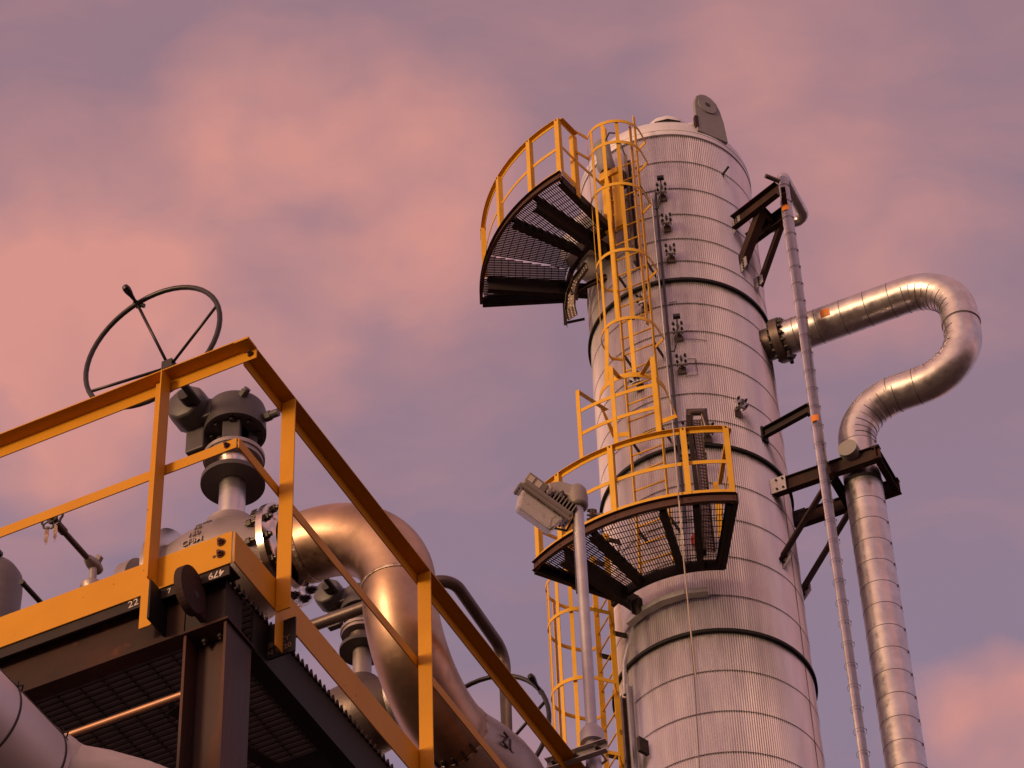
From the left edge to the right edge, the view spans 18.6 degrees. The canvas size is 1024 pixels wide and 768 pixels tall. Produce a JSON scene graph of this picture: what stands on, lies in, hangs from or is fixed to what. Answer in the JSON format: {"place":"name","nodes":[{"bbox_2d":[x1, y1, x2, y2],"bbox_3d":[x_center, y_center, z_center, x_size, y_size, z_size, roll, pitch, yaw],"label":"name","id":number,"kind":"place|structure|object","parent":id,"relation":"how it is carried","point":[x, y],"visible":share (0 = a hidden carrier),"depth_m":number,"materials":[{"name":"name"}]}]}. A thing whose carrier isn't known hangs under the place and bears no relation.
{"place":"outdoors","nodes":[
{"label":"outdoors","id":0,"kind":"place"},
{"bbox_2d":[0,564,393,767],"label":"steel platform","id":1,"kind":"structure","parent":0,"point":[252,695],"depth_m":11.53,"materials":[{"name":"brown metal"}]},
{"bbox_2d":[0,550,22,616],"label":"actuator","id":2,"kind":"object","parent":1,"relation":"on","point":[11,589],"visible":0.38,"depth_m":14.44,"materials":[{"name":"grey metal"}]},
{"bbox_2d":[19,579,42,602],"bbox_3d":[-2.022,0.986,13.655,0.027,0.026,0.424,-21,-48,17],"label":"lever","id":3,"kind":"object","parent":2,"relation":"attached to","point":[30,591],"visible":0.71,"depth_m":13.55,"materials":[{"name":"grey"}]},
{"bbox_2d":[0,669,166,767],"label":"insulated pipe","id":4,"kind":"object","parent":1,"relation":"attached to","point":[32,735],"visible":1,"depth_m":10.66,"materials":[{"name":"grey metal"}]},
{"bbox_2d":[64,691,180,736],"bbox_3d":[-1.720,1.321,11.499,1.340,0.025,0.026,-21,-48,17],"label":"conduit","id":5,"kind":"object","parent":1,"relation":"attached to","point":[125,714],"visible":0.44,"depth_m":11.39,"materials":[{"name":"silver metal"}]},
{"bbox_2d":[0,336,584,767],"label":"guardrail","id":6,"kind":"object","parent":1,"relation":"on","point":[116,588],"visible":1,"depth_m":12.15,"materials":[{"name":"metal"}]},
{"bbox_2d":[244,502,488,767],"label":"process pipe","id":7,"kind":"object","parent":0,"point":[354,543],"visible":0.72,"depth_m":13.37,"materials":[{"name":"silver metal"}]},
{"bbox_2d":[83,284,308,619],"bbox_3d":[-1.458,0.393,14.353,0.790,1.662,1.024,-21,-48,17],"label":"gate valve","id":8,"kind":"object","parent":7,"relation":"attached to","point":[232,484],"visible":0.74,"depth_m":14.51,"materials":[{"name":"metal"}]},
{"bbox_2d":[41,514,102,586],"bbox_3d":[-1.890,0.733,13.530,0.118,0.229,0.407,-21,-48,17],"label":"globe valve","id":9,"kind":"object","parent":8,"relation":"attached to","point":[93,564],"visible":0.68,"depth_m":13.56,"materials":[{"name":"metal"}]},
{"bbox_2d":[44,528,48,544],"bbox_3d":[-1.991,0.651,13.390,0.023,0.100,0.011,5,-46,-7],"label":"rag","id":10,"kind":"object","parent":9,"relation":"hanging from","point":[46,533],"visible":1,"depth_m":13.40,"materials":[{"name":"fabric"}]},
{"bbox_2d":[53,524,57,541],"bbox_3d":[-1.950,0.638,13.379,0.019,0.100,0.011,1,-46,-3],"label":"rag","id":11,"kind":"object","parent":9,"relation":"hanging from","point":[55,530],"visible":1,"depth_m":13.39,"materials":[{"name":"fabric"}]},
{"bbox_2d":[434,673,551,767],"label":"gate valve","id":12,"kind":"object","parent":7,"relation":"attached to","point":[509,747],"visible":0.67,"depth_m":13.54,"materials":[{"name":"metal"}]},
{"bbox_2d":[314,578,403,754],"bbox_3d":[-0.757,1.348,15.383,0.446,1.053,0.530,-21,-48,17],"label":"gate valve","id":13,"kind":"object","parent":12,"relation":"attached to","point":[331,595],"visible":0.39,"depth_m":15.45,"materials":[{"name":"metal"}]},
{"bbox_2d":[296,575,511,729],"bbox_3d":[-0.539,1.787,14.730,1.160,1.981,0.518,2,-46,-5],"label":"bypass pipe","id":14,"kind":"object","parent":12,"relation":"attached to","point":[457,587],"visible":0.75,"depth_m":15.39,"materials":[{"name":"grey metal"}]},
{"bbox_2d":[0,0,1023,767],"label":"sky","id":15,"kind":"structure","parent":0,"point":[325,170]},
{"label":"ground","id":16,"kind":"structure","parent":0,"visible":0},
{"bbox_2d":[513,472,607,767],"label":"floodlight","id":17,"kind":"object","parent":16,"relation":"on","point":[545,508],"visible":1,"depth_m":14.87,"materials":[{"name":"metal"}]},
{"bbox_2d":[560,94,824,767],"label":"distillation tower","id":18,"kind":"structure","parent":16,"relation":"on","point":[756,687],"depth_m":42.36,"materials":[{"name":"metal"}]},
{"bbox_2d":[479,170,610,324],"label":"platform","id":19,"kind":"structure","parent":18,"relation":"attached to","point":[505,289],"depth_m":45.69,"materials":[{"name":"metal"}]},
{"bbox_2d":[480,118,580,294],"bbox_3d":[0.087,-2.583,45.953,0.600,1.380,2.634,25,-52,-24],"label":"curved guardrail","id":20,"kind":"object","parent":19,"relation":"attached to","point":[527,146],"visible":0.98,"depth_m":45.75,"materials":[{"name":"yellow metal"}]},
{"bbox_2d":[564,262,588,319],"bbox_3d":[0.947,-1.313,45.430,0.141,0.735,0.645,22,-50,-22],"label":"cable tray","id":21,"kind":"object","parent":19,"relation":"attached to","point":[570,300],"visible":1,"depth_m":45.55,"materials":[{"name":"silver metal"}]},
{"bbox_2d":[545,533,626,767],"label":"caged ladder","id":22,"kind":"object","parent":18,"relation":"attached to","point":[601,679],"visible":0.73,"depth_m":40.26,"materials":[{"name":"yellow metal"}]},
{"bbox_2d":[575,115,679,574],"bbox_3d":[1.632,-0.920,43.542,0.966,8.980,1.109,-21,-48,18],"label":"caged ladder","id":23,"kind":"object","parent":18,"relation":"attached to","point":[612,252],"visible":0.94,"depth_m":43.86,"materials":[{"name":"yellow metal"}]},
{"bbox_2d":[594,132,639,266],"bbox_3d":[1.521,-2.724,45.849,0.536,2.784,0.301,-2,-45,0],"label":"davit","id":24,"kind":"object","parent":23,"relation":"attached to","point":[613,173],"visible":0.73,"depth_m":45.95,"materials":[{"name":"yellow paint"}]},
{"bbox_2d":[620,644,648,767],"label":"strut conduit","id":25,"kind":"object","parent":18,"relation":"attached to","point":[633,744],"visible":1,"depth_m":39.34,"materials":[{"name":"metal"}]},
{"bbox_2d":[532,492,738,614],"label":"platform","id":26,"kind":"structure","parent":18,"relation":"attached to","point":[602,583],"depth_m":40.06,"materials":[{"name":"metal"}]},
{"bbox_2d":[534,425,734,589],"bbox_3d":[1.599,1.595,40.415,2.786,1.380,1.219,-11,-46,9],"label":"curved guardrail","id":27,"kind":"object","parent":26,"relation":"on","point":[682,432],"visible":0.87,"depth_m":40.31,"materials":[{"name":"yellow metal"}]},
{"bbox_2d":[575,356,660,465],"bbox_3d":[1.553,0.470,41.372,1.145,1.704,0.796,-25,-50,21],"label":"guard extension","id":28,"kind":"object","parent":27,"relation":"on","point":[613,396],"visible":1,"depth_m":41.15,"materials":[{"name":"yellow paint"}]},
{"bbox_2d":[673,428,696,676],"bbox_3d":[2.144,2.062,39.226,0.044,3.704,0.600,-5,-45,2],"label":"rope","id":29,"kind":"object","parent":27,"relation":"hanging from","point":[683,555],"visible":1,"depth_m":38.73,"materials":[{"name":"beige fabric"}]},
{"bbox_2d":[680,408,708,555],"bbox_3d":[2.477,1.258,41.254,0.438,2.903,0.617,-2,-45,0],"label":"instrument stand","id":30,"kind":"object","parent":26,"relation":"on","point":[691,413],"visible":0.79,"depth_m":41.49,"materials":[{"name":"metal"}]},
{"bbox_2d":[655,186,661,209],"bbox_3d":[2.123,-2.725,45.687,0.163,0.488,0.071,-29,-51,23],"label":"cable whip","id":31,"kind":"object","parent":18,"relation":"attached to","point":[659,199],"visible":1,"depth_m":45.57,"materials":[{"name":"grey"}]},
{"bbox_2d":[625,586,708,626],"bbox_3d":[1.981,2.840,40.407,1.197,0.100,0.254,-23,-49,19],"label":"support ledge","id":32,"kind":"object","parent":18,"relation":"attached to","point":[632,620],"visible":1,"depth_m":40.33,"materials":[{"name":"metal"}]},
{"bbox_2d":[651,194,686,560],"bbox_3d":[2.155,-0.229,43.359,0.012,7.200,0.110,-12,-46,9],"label":"cable channel","id":33,"kind":"object","parent":18,"relation":"attached to","point":[666,354],"visible":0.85,"depth_m":43.64,"materials":[{"name":"grey metal"}]},
{"bbox_2d":[654,188,686,523],"bbox_3d":[2.199,-0.516,43.538,0.072,6.653,0.043,-29,-51,24],"label":"cable conduit","id":34,"kind":"object","parent":18,"relation":"attached to","point":[670,355],"visible":0.78,"depth_m":43.53,"materials":[{"name":"grey metal"}]},
{"bbox_2d":[671,327,677,351],"bbox_3d":[2.249,-0.628,43.545,0.163,0.488,0.071,-27,-51,23],"label":"cable whip","id":35,"kind":"object","parent":18,"relation":"attached to","point":[676,340],"visible":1,"depth_m":43.43,"materials":[{"name":"grey"}]},
{"bbox_2d":[691,534,694,546],"bbox_3d":[2.487,2.035,40.970,0.300,0.300,0.030,-4,-45,1],"label":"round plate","id":36,"kind":"object","parent":18,"relation":"attached to","point":[692,536],"visible":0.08,"depth_m":40.96,"materials":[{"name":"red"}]},
{"bbox_2d":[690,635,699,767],"bbox_3d":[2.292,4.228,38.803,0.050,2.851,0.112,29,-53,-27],"label":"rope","id":37,"kind":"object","parent":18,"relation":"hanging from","point":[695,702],"visible":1,"depth_m":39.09,"materials":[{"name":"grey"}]},
{"bbox_2d":[691,417,715,552],"bbox_3d":[2.505,1.306,40.989,0.139,2.161,0.354,-9,-46,6],"label":"cable tray","id":38,"kind":"object","parent":18,"relation":"attached to","point":[701,455],"visible":0.8,"depth_m":41.10,"materials":[{"name":"black"}]},
{"bbox_2d":[730,182,787,290],"bbox_3d":[3.713,-2.113,45.410,0.588,1.290,1.088,33,-55,-30],"label":"pipe support","id":39,"kind":"object","parent":18,"relation":"attached to","point":[765,222],"visible":1,"depth_m":45.57,"materials":[{"name":"metal"}]},
{"bbox_2d":[760,403,809,443],"bbox_3d":[3.761,0.508,42.756,0.830,0.270,0.129,-31,-52,25],"label":"pipe support","id":40,"kind":"object","parent":18,"relation":"attached to","point":[785,421],"visible":1,"depth_m":42.75,"materials":[{"name":"brown metal"}]},
{"bbox_2d":[769,444,901,600],"bbox_3d":[4.351,1.890,41.769,1.635,1.670,0.870,-20,-48,17],"label":"pipe support","id":41,"kind":"object","parent":18,"relation":"attached to","point":[811,514],"visible":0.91,"depth_m":42.06,"materials":[{"name":"metal"}]},
{"bbox_2d":[766,273,981,767],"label":"overhead pipe","id":42,"kind":"object","parent":18,"relation":"attached to","point":[947,367],"visible":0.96,"depth_m":42.54,"materials":[{"name":"silver metal"}]},
{"bbox_2d":[764,172,869,767],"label":"slim pipe","id":43,"kind":"object","parent":16,"relation":"on","point":[791,222],"visible":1,"depth_m":42.11,"materials":[{"name":"grey metal"}]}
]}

